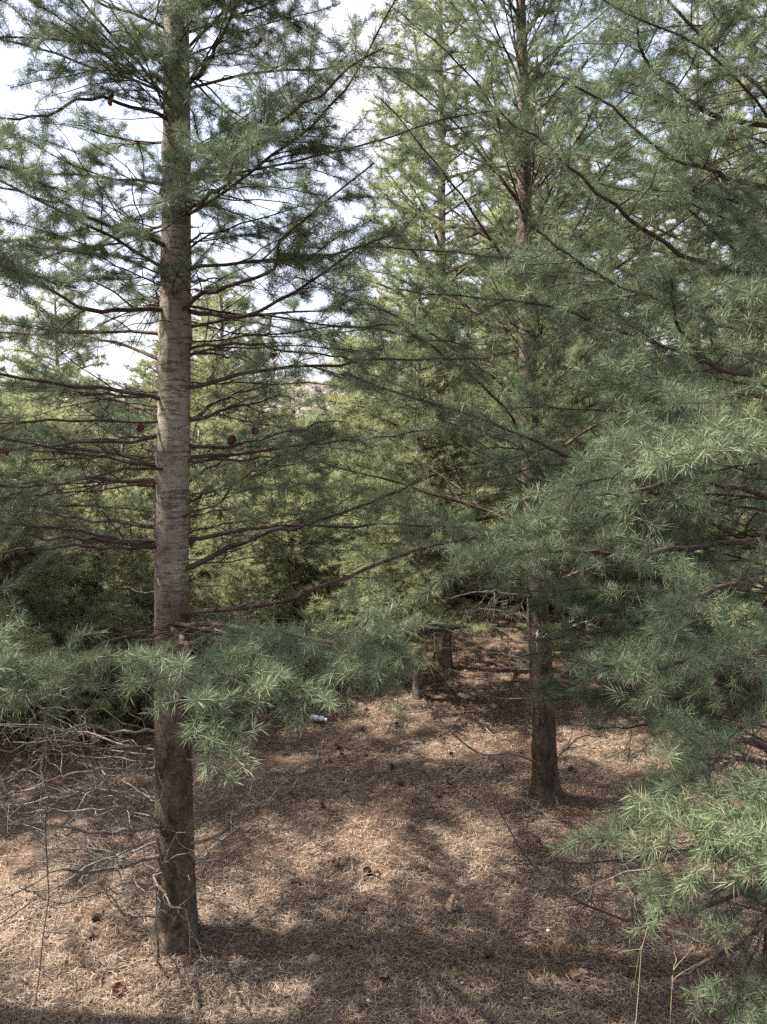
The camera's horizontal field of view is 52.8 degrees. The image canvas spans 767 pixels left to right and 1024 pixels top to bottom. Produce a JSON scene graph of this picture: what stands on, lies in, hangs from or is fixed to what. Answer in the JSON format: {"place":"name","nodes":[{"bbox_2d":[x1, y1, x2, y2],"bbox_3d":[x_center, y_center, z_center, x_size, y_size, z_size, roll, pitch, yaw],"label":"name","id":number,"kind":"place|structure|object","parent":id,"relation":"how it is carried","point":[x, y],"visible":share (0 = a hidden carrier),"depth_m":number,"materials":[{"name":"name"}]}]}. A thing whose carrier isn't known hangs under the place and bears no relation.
{"place":"outdoors","nodes":[
{"label":"outdoors","id":0,"kind":"place"},
{"bbox_2d":[0,577,766,1023],"bbox_3d":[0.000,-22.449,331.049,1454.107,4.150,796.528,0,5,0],"label":"ground","id":1,"kind":"structure","parent":0,"point":[458,705],"depth_m":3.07,"materials":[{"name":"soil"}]},
{"bbox_2d":[0,330,19,487],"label":"cedar tree","id":2,"kind":"object","parent":1,"relation":"on","point":[2,368],"visible":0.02,"depth_m":9.11,"materials":[{"name":"green plant"}]},
{"bbox_2d":[0,369,27,416],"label":"cedar tree","id":3,"kind":"object","parent":1,"relation":"on","point":[8,378],"visible":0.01,"depth_m":12.78,"materials":[{"name":"green plant"}]},
{"bbox_2d":[1,360,62,462],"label":"cedar tree","id":4,"kind":"object","parent":1,"relation":"on","point":[25,381],"depth_m":10.90,"materials":[{"name":"green plant"}]},
{"bbox_2d":[0,466,87,741],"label":"cedar tree","id":5,"kind":"object","parent":1,"relation":"on","point":[61,609],"visible":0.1,"depth_m":4.53,"materials":[{"name":"green plant"}]},
{"bbox_2d":[0,392,89,645],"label":"pine tree","id":6,"kind":"object","parent":1,"relation":"on","point":[10,402],"visible":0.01,"depth_m":5.56,"materials":[{"name":"green plant"}]},
{"bbox_2d":[0,107,109,1023],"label":"cedar tree","id":7,"kind":"object","parent":1,"relation":"on","point":[28,678],"visible":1,"depth_m":1.57,"materials":[{"name":"green plant"}]},
{"bbox_2d":[0,493,122,755],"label":"cedar tree","id":8,"kind":"object","parent":1,"relation":"on","point":[41,617],"visible":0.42,"depth_m":4.23,"materials":[{"name":"green plant"}]},
{"bbox_2d":[0,452,126,704],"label":"pine tree","id":9,"kind":"object","parent":1,"relation":"on","point":[70,562],"visible":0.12,"depth_m":4.97,"materials":[{"name":"green plant"}]},
{"bbox_2d":[15,406,114,554],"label":"pine tree","id":10,"kind":"object","parent":1,"relation":"on","point":[48,437],"depth_m":6.86,"materials":[{"name":"green plant"}]},
{"bbox_2d":[2,392,141,649],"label":"pine tree","id":11,"kind":"object","parent":1,"relation":"on","point":[58,415],"visible":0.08,"depth_m":5.69,"materials":[{"name":"green plant"}]},
{"bbox_2d":[0,288,147,513],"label":"cedar tree","id":12,"kind":"object","parent":1,"relation":"on","point":[42,298],"visible":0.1,"depth_m":6.91,"materials":[{"name":"green plant"}]},
{"bbox_2d":[0,107,154,663],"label":"cedar tree","id":13,"kind":"object","parent":1,"relation":"on","point":[111,505],"visible":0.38,"depth_m":4.26,"materials":[{"name":"green plant"}]},
{"bbox_2d":[17,465,154,695],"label":"pine tree","id":14,"kind":"object","parent":1,"relation":"on","point":[98,569],"visible":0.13,"depth_m":5.13,"materials":[{"name":"green plant"}]},
{"bbox_2d":[28,364,147,637],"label":"pine tree","id":15,"kind":"object","parent":1,"relation":"on","point":[88,377],"visible":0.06,"depth_m":6.17,"materials":[{"name":"green plant"}]},
{"bbox_2d":[86,932,94,939],"bbox_3d":[-0.973,1.408,2.564,0.027,0.027,0.030,-1,-2,-27],"label":"pine cone","id":16,"kind":"object","parent":1,"relation":"on","point":[90,935],"visible":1,"depth_m":2.56,"materials":[{"name":"brown plant"}]},
{"bbox_2d":[91,913,100,921],"bbox_3d":[-0.985,1.389,2.649,0.034,0.031,0.032,8,15,-18],"label":"pine cone","id":17,"kind":"object","parent":1,"relation":"on","point":[96,918],"visible":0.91,"depth_m":2.64,"materials":[{"name":"brown plant"}]},
{"bbox_2d":[82,387,151,489],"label":"cedar tree","id":18,"kind":"object","parent":1,"relation":"on","point":[118,415],"depth_m":7.50,"materials":[{"name":"green plant"}]},
{"bbox_2d":[112,982,126,994],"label":"dead leaf","id":19,"kind":"object","parent":1,"relation":"on","point":[116,990],"visible":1,"depth_m":2.32,"materials":[{"name":"brown plant"}]},
{"bbox_2d":[107,877,133,982],"bbox_3d":[-0.788,1.256,2.307,0.083,0.400,0.044,3,5,33],"label":"dry stem","id":20,"kind":"object","parent":1,"relation":"on","point":[117,930],"visible":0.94,"depth_m":2.31,"materials":[{"name":"brown plant"}]},
{"bbox_2d":[43,423,207,643],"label":"pine tree","id":21,"kind":"object","parent":1,"relation":"on","point":[143,489],"visible":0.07,"depth_m":5.82,"materials":[{"name":"green plant"}]},
{"bbox_2d":[50,536,216,745],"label":"cedar tree","id":22,"kind":"object","parent":1,"relation":"on","point":[126,612],"visible":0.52,"depth_m":4.32,"materials":[{"name":"green plant"}]},
{"bbox_2d":[122,368,157,477],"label":"cedar tree","id":23,"kind":"object","parent":1,"relation":"on","point":[134,376],"visible":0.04,"depth_m":11.47,"materials":[{"name":"green plant"}]},
{"bbox_2d":[63,513,219,717],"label":"cedar tree","id":24,"kind":"object","parent":1,"relation":"on","point":[150,533],"visible":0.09,"depth_m":4.64,"materials":[{"name":"green plant"}]},
{"bbox_2d":[108,337,208,541],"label":"cedar tree","id":25,"kind":"object","parent":1,"relation":"on","point":[144,364],"visible":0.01,"depth_m":7.02,"materials":[{"name":"green plant"}]},
{"bbox_2d":[106,922,228,969],"bbox_3d":[-0.677,1.424,2.473,0.394,0.140,0.084,-5,5,-27],"label":"fallen twig","id":26,"kind":"object","parent":1,"relation":"on","point":[120,967],"visible":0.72,"depth_m":2.45,"materials":[{"name":"brown wood"}]},
{"bbox_2d":[136,332,238,546],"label":"cedar tree","id":27,"kind":"object","parent":1,"relation":"on","point":[154,374],"depth_m":9.20,"materials":[{"name":"green plant"}]},
{"bbox_2d":[101,407,311,645],"bbox_3d":[-1.282,0.239,5.732,1.650,2.081,1.666,1,5,18],"label":"pine tree","id":28,"kind":"object","parent":1,"relation":"on","point":[202,427],"visible":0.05,"depth_m":5.59,"materials":[{"name":"green plant"}]},
{"bbox_2d":[197,879,226,901],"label":"fallen twig","id":29,"kind":"object","parent":1,"relation":"on","point":[225,889],"visible":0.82,"depth_m":2.79,"materials":[{"name":"beige wood"}]},
{"bbox_2d":[120,282,350,623],"bbox_3d":[-1.396,-0.390,6.636,2.066,3.183,2.375,-1,5,-17],"label":"pine tree","id":30,"kind":"object","parent":1,"relation":"on","point":[205,374],"visible":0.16,"depth_m":6.40,"materials":[{"name":"green plant"}]},
{"bbox_2d":[152,483,324,696],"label":"pine tree","id":31,"kind":"object","parent":1,"relation":"on","point":[202,545],"visible":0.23,"depth_m":4.96,"materials":[{"name":"green plant"}]},
{"bbox_2d":[137,271,340,581],"bbox_3d":[-1.494,-0.587,7.519,2.566,3.438,2.232,3,5,31],"label":"cedar tree","id":32,"kind":"object","parent":1,"relation":"on","point":[216,305],"visible":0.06,"depth_m":7.32,"materials":[{"name":"green plant"}]},
{"bbox_2d":[191,548,316,717],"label":"cedar tree","id":33,"kind":"object","parent":1,"relation":"on","point":[257,612],"visible":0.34,"depth_m":4.61,"materials":[{"name":"green plant"}]},
{"bbox_2d":[0,0,521,1000],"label":"cedar tree","id":34,"kind":"object","parent":1,"relation":"on","point":[246,140],"visible":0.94,"depth_m":2.25,"materials":[{"name":"green plant"}]},
{"bbox_2d":[0,448,8,455],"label":"pine cone","id":35,"kind":"object","parent":34,"relation":"hanging from","point":[4,451],"visible":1,"depth_m":1.98,"materials":[{"name":"brown plant"}]},
{"bbox_2d":[107,92,113,105],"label":"dead leaf","id":36,"kind":"object","parent":34,"relation":"attached to","point":[110,101],"visible":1,"depth_m":2.12,"materials":[{"name":"brown plant"}]},
{"bbox_2d":[135,423,143,431],"bbox_3d":[-0.750,-0.259,2.380,0.027,0.030,0.016,-2,17,-17],"label":"pine cone","id":37,"kind":"object","parent":34,"relation":"attached to","point":[139,427],"visible":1,"depth_m":2.38,"materials":[{"name":"brown plant"}]},
{"bbox_2d":[159,189,167,199],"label":"dead leaf","id":38,"kind":"object","parent":34,"relation":"attached to","point":[161,190],"visible":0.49,"depth_m":2.17,"materials":[{"name":"brown plant"}]},
{"bbox_2d":[227,434,235,446],"bbox_3d":[-0.456,-0.214,2.319,0.023,0.037,0.026,1,5,9],"label":"pine cone","id":39,"kind":"object","parent":34,"relation":"hanging from","point":[231,440],"visible":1,"depth_m":2.31,"materials":[{"name":"brown plant"}]},
{"bbox_2d":[251,427,259,435],"bbox_3d":[-0.373,-0.234,2.241,0.027,0.025,0.013,-2,2,-36],"label":"pine cone","id":40,"kind":"object","parent":34,"relation":"attached to","point":[255,431],"visible":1,"depth_m":2.24,"materials":[{"name":"brown plant"}]},
{"bbox_2d":[254,37,261,47],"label":"dead leaf","id":41,"kind":"object","parent":34,"relation":"attached to","point":[258,42],"visible":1,"depth_m":1.76,"materials":[{"name":"brown plant"}]},
{"bbox_2d":[190,422,357,655],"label":"cedar tree","id":42,"kind":"object","parent":1,"relation":"on","point":[255,481],"visible":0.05,"depth_m":5.75,"materials":[{"name":"green plant"}]},
{"bbox_2d":[201,479,349,672],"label":"cedar tree","id":43,"kind":"object","parent":1,"relation":"on","point":[290,562],"visible":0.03,"depth_m":5.52,"materials":[{"name":"green plant"}]},
{"bbox_2d":[229,352,321,489],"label":"cedar tree","id":44,"kind":"object","parent":1,"relation":"on","point":[258,377],"visible":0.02,"depth_m":10.90,"materials":[{"name":"green plant"}]},
{"bbox_2d":[201,452,373,682],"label":"cedar tree","id":45,"kind":"object","parent":1,"relation":"on","point":[311,566],"visible":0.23,"depth_m":5.27,"materials":[{"name":"green plant"}]},
{"bbox_2d":[265,376,317,500],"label":"cedar tree","id":46,"kind":"object","parent":1,"relation":"on","point":[306,393],"visible":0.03,"depth_m":14.47,"materials":[{"name":"green plant"}]},
{"bbox_2d":[290,878,298,885],"bbox_3d":[-0.326,1.359,2.832,0.034,0.031,0.030,0,2,2],"label":"pine cone","id":47,"kind":"object","parent":1,"relation":"on","point":[294,881],"visible":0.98,"depth_m":2.82,"materials":[{"name":"brown plant"}]},
{"bbox_2d":[297,910,305,917],"bbox_3d":[-0.282,1.383,2.654,0.030,0.027,0.028,2,23,2],"label":"pine cone","id":48,"kind":"object","parent":1,"relation":"on","point":[301,912],"visible":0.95,"depth_m":2.65,"materials":[{"name":"brown plant"}]},
{"bbox_2d":[306,953,320,965],"bbox_3d":[-0.218,1.402,2.415,0.047,0.040,0.038,0,5,0],"label":"stone","id":49,"kind":"object","parent":1,"relation":"on","point":[312,958],"visible":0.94,"depth_m":2.40,"materials":[{"name":"grey stone"}]},
{"bbox_2d":[310,714,327,721],"bbox_3d":[-0.372,1.194,4.474,0.107,0.034,0.034,2,5,28],"label":"plastic bottle","id":50,"kind":"object","parent":1,"relation":"on","point":[317,718],"visible":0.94,"depth_m":4.46,"materials":[{"name":"blue"}]},
{"bbox_2d":[314,736,333,760],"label":"fallen twig","id":51,"kind":"object","parent":1,"relation":"on","point":[321,747],"visible":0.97,"depth_m":4.11,"materials":[{"name":"wood"}]},
{"bbox_2d":[245,401,404,620],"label":"cedar tree","id":52,"kind":"object","parent":1,"relation":"on","point":[291,420],"visible":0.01,"depth_m":6.92,"materials":[{"name":"green plant"}]},
{"bbox_2d":[318,850,361,898],"bbox_3d":[-0.155,1.349,2.853,0.261,0.115,0.118,-3,5,-34],"label":"fallen twig","id":53,"kind":"object","parent":1,"relation":"on","point":[339,879],"visible":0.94,"depth_m":2.81,"materials":[{"name":"grey wood"}]},
{"bbox_2d":[297,320,384,542],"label":"cedar tree","id":54,"kind":"object","parent":1,"relation":"on","point":[332,369],"visible":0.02,"depth_m":9.22,"materials":[{"name":"green plant"}]},
{"bbox_2d":[338,776,344,781],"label":"pine cone","id":55,"kind":"object","parent":1,"relation":"on","point":[341,778],"visible":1,"depth_m":3.67,"materials":[{"name":"brown plant"}]},
{"bbox_2d":[342,788,347,793],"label":"pine cone","id":56,"kind":"object","parent":1,"relation":"on","point":[344,790],"visible":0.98,"depth_m":3.52,"materials":[{"name":"brown plant"}]},
{"bbox_2d":[299,410,410,613],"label":"cedar tree","id":57,"kind":"object","parent":1,"relation":"on","point":[344,496],"visible":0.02,"depth_m":7.63,"materials":[{"name":"green plant"}]},
{"bbox_2d":[335,863,383,925],"bbox_3d":[-0.082,1.365,2.735,0.076,0.127,0.357,-8,4,17],"label":"fallen twig","id":58,"kind":"object","parent":1,"relation":"on","point":[341,920],"visible":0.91,"depth_m":2.76,"materials":[{"name":"wood"}]},
{"bbox_2d":[356,902,364,912],"bbox_3d":[-0.079,1.367,2.670,0.032,0.031,0.034,19,12,-29],"label":"pine cone","id":59,"kind":"object","parent":1,"relation":"on","point":[360,907],"visible":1,"depth_m":2.66,"materials":[{"name":"brown plant"}]},
{"bbox_2d":[363,866,370,874],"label":"pine cone","id":60,"kind":"object","parent":1,"relation":"on","point":[367,869],"visible":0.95,"depth_m":2.86,"materials":[{"name":"brown plant"}]},
{"bbox_2d":[371,868,378,874],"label":"pine cone","id":61,"kind":"object","parent":1,"relation":"on","point":[374,870],"visible":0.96,"depth_m":2.86,"materials":[{"name":"brown plant"}]},
{"bbox_2d":[299,336,454,613],"bbox_3d":[-0.197,-0.280,7.498,1.832,2.822,2.106,-3,5,-30],"label":"cedar tree","id":62,"kind":"object","parent":1,"relation":"on","point":[335,395],"visible":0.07,"depth_m":7.32,"materials":[{"name":"green plant"}]},
{"bbox_2d":[350,908,407,946],"bbox_3d":[-0.010,1.390,2.554,0.132,0.126,0.248,2,5,19],"label":"fallen twig","id":63,"kind":"object","parent":1,"relation":"on","point":[389,923],"visible":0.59,"depth_m":2.57,"materials":[{"name":"wood"}]},
{"bbox_2d":[379,973,389,979],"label":"dead leaf","id":64,"kind":"object","parent":1,"relation":"on","point":[382,976],"visible":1,"depth_m":2.31,"materials":[{"name":"brown plant"}]},
{"bbox_2d":[349,302,445,588],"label":"cedar tree","id":65,"kind":"object","parent":1,"relation":"on","point":[402,396],"depth_m":8.62,"materials":[{"name":"green plant"}]},
{"bbox_2d":[396,779,403,785],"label":"pine cone","id":66,"kind":"object","parent":1,"relation":"on","point":[399,781],"visible":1,"depth_m":3.61,"materials":[{"name":"brown plant"}]},
{"bbox_2d":[379,740,432,750],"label":"fallen twig","id":67,"kind":"object","parent":1,"relation":"on","point":[409,747],"visible":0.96,"depth_m":4.09,"materials":[{"name":"brown wood"}]},
{"bbox_2d":[405,723,418,748],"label":"fallen twig","id":68,"kind":"object","parent":1,"relation":"on","point":[410,735],"visible":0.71,"depth_m":4.28,"materials":[{"name":"brown wood"}]},
{"bbox_2d":[410,780,434,798],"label":"fallen twig","id":69,"kind":"object","parent":1,"relation":"on","point":[419,789],"visible":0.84,"depth_m":3.53,"materials":[{"name":"grey wood"}]},
{"bbox_2d":[237,0,626,668],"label":"cedar tree","id":70,"kind":"object","parent":1,"relation":"on","point":[443,658],"visible":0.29,"depth_m":5.11,"materials":[{"name":"green plant"}]},
{"bbox_2d":[430,813,436,820],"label":"pine cone","id":71,"kind":"object","parent":1,"relation":"on","point":[433,816],"visible":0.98,"depth_m":3.28,"materials":[{"name":"brown plant"}]},
{"bbox_2d":[309,199,558,699],"bbox_3d":[0.352,-0.315,4.861,1.710,3.194,1.502,0,5,-3],"label":"cedar tree","id":72,"kind":"object","parent":1,"relation":"on","point":[419,638],"visible":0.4,"depth_m":4.75,"materials":[{"name":"green plant"}]},
{"bbox_2d":[422,269,475,465],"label":"cedar tree","id":73,"kind":"object","parent":1,"relation":"on","point":[447,347],"depth_m":12.89,"materials":[{"name":"green plant"}]},
{"bbox_2d":[444,894,456,912],"bbox_3d":[0.234,1.351,2.672,0.020,0.055,0.032,36,-10,-33],"label":"wood chip","id":74,"kind":"object","parent":1,"relation":"on","point":[448,905],"visible":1,"depth_m":2.67,"materials":[{"name":"beige wood"}]},
{"bbox_2d":[448,896,460,909],"bbox_3d":[0.250,1.369,2.705,0.021,0.034,0.055,-26,29,-27],"label":"wood chip","id":75,"kind":"object","parent":1,"relation":"on","point":[456,902],"visible":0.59,"depth_m":2.69,"materials":[{"name":"brown wood"}]},
{"bbox_2d":[387,417,552,604],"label":"cedar tree","id":76,"kind":"object","parent":1,"relation":"on","point":[455,586],"visible":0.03,"depth_m":7.66,"materials":[{"name":"green plant"}]},
{"bbox_2d":[447,301,515,491],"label":"cedar tree","id":77,"kind":"object","parent":1,"relation":"on","point":[476,349],"depth_m":9.51,"materials":[{"name":"green plant"}]},
{"bbox_2d":[456,710,515,905],"bbox_3d":[0.347,1.082,2.819,0.114,0.617,0.351,-3,6,-36],"label":"dry stem","id":78,"kind":"object","parent":1,"relation":"on","point":[488,807],"visible":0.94,"depth_m":2.80,"materials":[{"name":"brown wood"}]},
{"bbox_2d":[477,723,499,739],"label":"fallen twig","id":79,"kind":"object","parent":1,"relation":"on","point":[489,732],"visible":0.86,"depth_m":4.27,"materials":[{"name":"brown wood"}]},
{"bbox_2d":[484,949,495,956],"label":"dead leaf","id":80,"kind":"object","parent":1,"relation":"on","point":[487,952],"visible":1,"depth_m":2.44,"materials":[{"name":"brown plant"}]},
{"bbox_2d":[464,385,521,603],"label":"cedar tree","id":81,"kind":"object","parent":1,"relation":"on","point":[479,597],"depth_m":8.18,"materials":[{"name":"green plant"}]},
{"bbox_2d":[254,0,766,805],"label":"cedar tree","id":82,"kind":"object","parent":1,"relation":"on","point":[544,784],"visible":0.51,"depth_m":3.12,"materials":[{"name":"green plant"}]},
{"bbox_2d":[423,35,614,521],"bbox_3d":[1.504,-1.977,8.518,2.849,6.058,3.242,0,5,4],"label":"cedar tree","id":83,"kind":"object","parent":1,"relation":"on","point":[494,162],"depth_m":8.01,"materials":[{"name":"green plant"}]},
{"bbox_2d":[393,43,662,587],"bbox_3d":[1.406,-1.500,7.250,3.136,5.282,3.048,4,6,38],"label":"cedar tree","id":84,"kind":"object","parent":1,"relation":"on","point":[490,215],"visible":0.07,"depth_m":6.86,"materials":[{"name":"green plant"}]},
{"bbox_2d":[470,403,602,600],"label":"cedar tree","id":85,"kind":"object","parent":1,"relation":"on","point":[520,581],"depth_m":7.62,"materials":[{"name":"green plant"}]},
{"bbox_2d":[524,800,558,825],"bbox_3d":[0.667,1.304,3.330,0.051,0.084,0.237,-11,8,-25],"label":"fallen twig","id":86,"kind":"object","parent":1,"relation":"on","point":[543,812],"visible":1,"depth_m":3.31,"materials":[{"name":"grey wood"}]},
{"bbox_2d":[338,0,766,1023],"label":"cedar tree","id":87,"kind":"object","parent":1,"relation":"on","point":[672,656],"visible":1,"depth_m":1.71,"materials":[{"name":"green plant"}]},
{"bbox_2d":[488,468,627,620],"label":"cedar tree","id":88,"kind":"object","parent":1,"relation":"on","point":[522,600],"visible":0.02,"depth_m":7.33,"materials":[{"name":"green plant"}]},
{"bbox_2d":[568,765,575,771],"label":"pine cone","id":89,"kind":"object","parent":1,"relation":"on","point":[571,768],"visible":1,"depth_m":3.81,"materials":[{"name":"brown plant"}]},
{"bbox_2d":[569,967,587,978],"bbox_3d":[0.599,1.416,2.373,0.055,0.019,0.034,5,9,-18],"label":"wood chip","id":90,"kind":"object","parent":1,"relation":"on","point":[574,973],"visible":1,"depth_m":2.37,"materials":[{"name":"beige wood"}]},
{"bbox_2d":[451,101,732,636],"bbox_3d":[1.820,-1.110,6.422,2.687,4.656,2.765,-1,5,-8],"label":"cedar tree","id":91,"kind":"object","parent":1,"relation":"on","point":[597,622],"visible":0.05,"depth_m":6.32,"materials":[{"name":"green plant"}]},
{"bbox_2d":[481,0,766,641],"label":"cedar tree","id":92,"kind":"object","parent":1,"relation":"on","point":[612,573],"visible":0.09,"depth_m":5.17,"materials":[{"name":"green plant"}]},
{"bbox_2d":[619,926,647,1023],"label":"dry stem","id":93,"kind":"object","parent":1,"relation":"on","point":[639,973],"visible":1,"depth_m":1.67,"materials":[{"name":"brown plant"}]},
{"bbox_2d":[575,1,766,614],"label":"cedar tree","id":94,"kind":"object","parent":1,"relation":"on","point":[725,166],"visible":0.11,"depth_m":4.60,"materials":[{"name":"green plant"}]},
{"bbox_2d":[587,513,754,661],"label":"cedar tree","id":95,"kind":"object","parent":1,"relation":"on","point":[615,579],"visible":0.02,"depth_m":5.60,"materials":[{"name":"green plant"}]},
{"bbox_2d":[666,949,694,1023],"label":"dry stem","id":96,"kind":"object","parent":1,"relation":"on","point":[672,985],"visible":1,"depth_m":1.53,"materials":[{"name":"brown plant"}]},
{"bbox_2d":[640,921,731,963],"bbox_3d":[1.003,1.390,2.522,0.140,0.139,0.310,-3,5,-29],"label":"fallen twig","id":97,"kind":"object","parent":1,"relation":"on","point":[667,926],"visible":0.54,"depth_m":2.51,"materials":[{"name":"wood"}]},
{"bbox_2d":[686,376,764,558],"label":"cedar tree","id":98,"kind":"object","parent":1,"relation":"on","point":[732,514],"visible":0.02,"depth_m":7.36,"materials":[{"name":"green plant"}]},
{"bbox_2d":[708,329,765,561],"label":"cedar tree","id":99,"kind":"object","parent":1,"relation":"on","point":[741,415],"depth_m":8.61,"materials":[{"name":"green plant"}]},
{"bbox_2d":[0,0,766,408],"label":"sky","id":100,"kind":"structure","parent":0,"point":[23,100],"materials":[{"name":"white"}]},
{"bbox_2d":[50,381,724,439],"bbox_3d":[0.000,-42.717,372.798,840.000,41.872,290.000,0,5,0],"label":"hill","id":101,"kind":"structure","parent":0,"point":[305,387],"depth_m":301.03,"materials":[{"name":"grey"}]}
]}

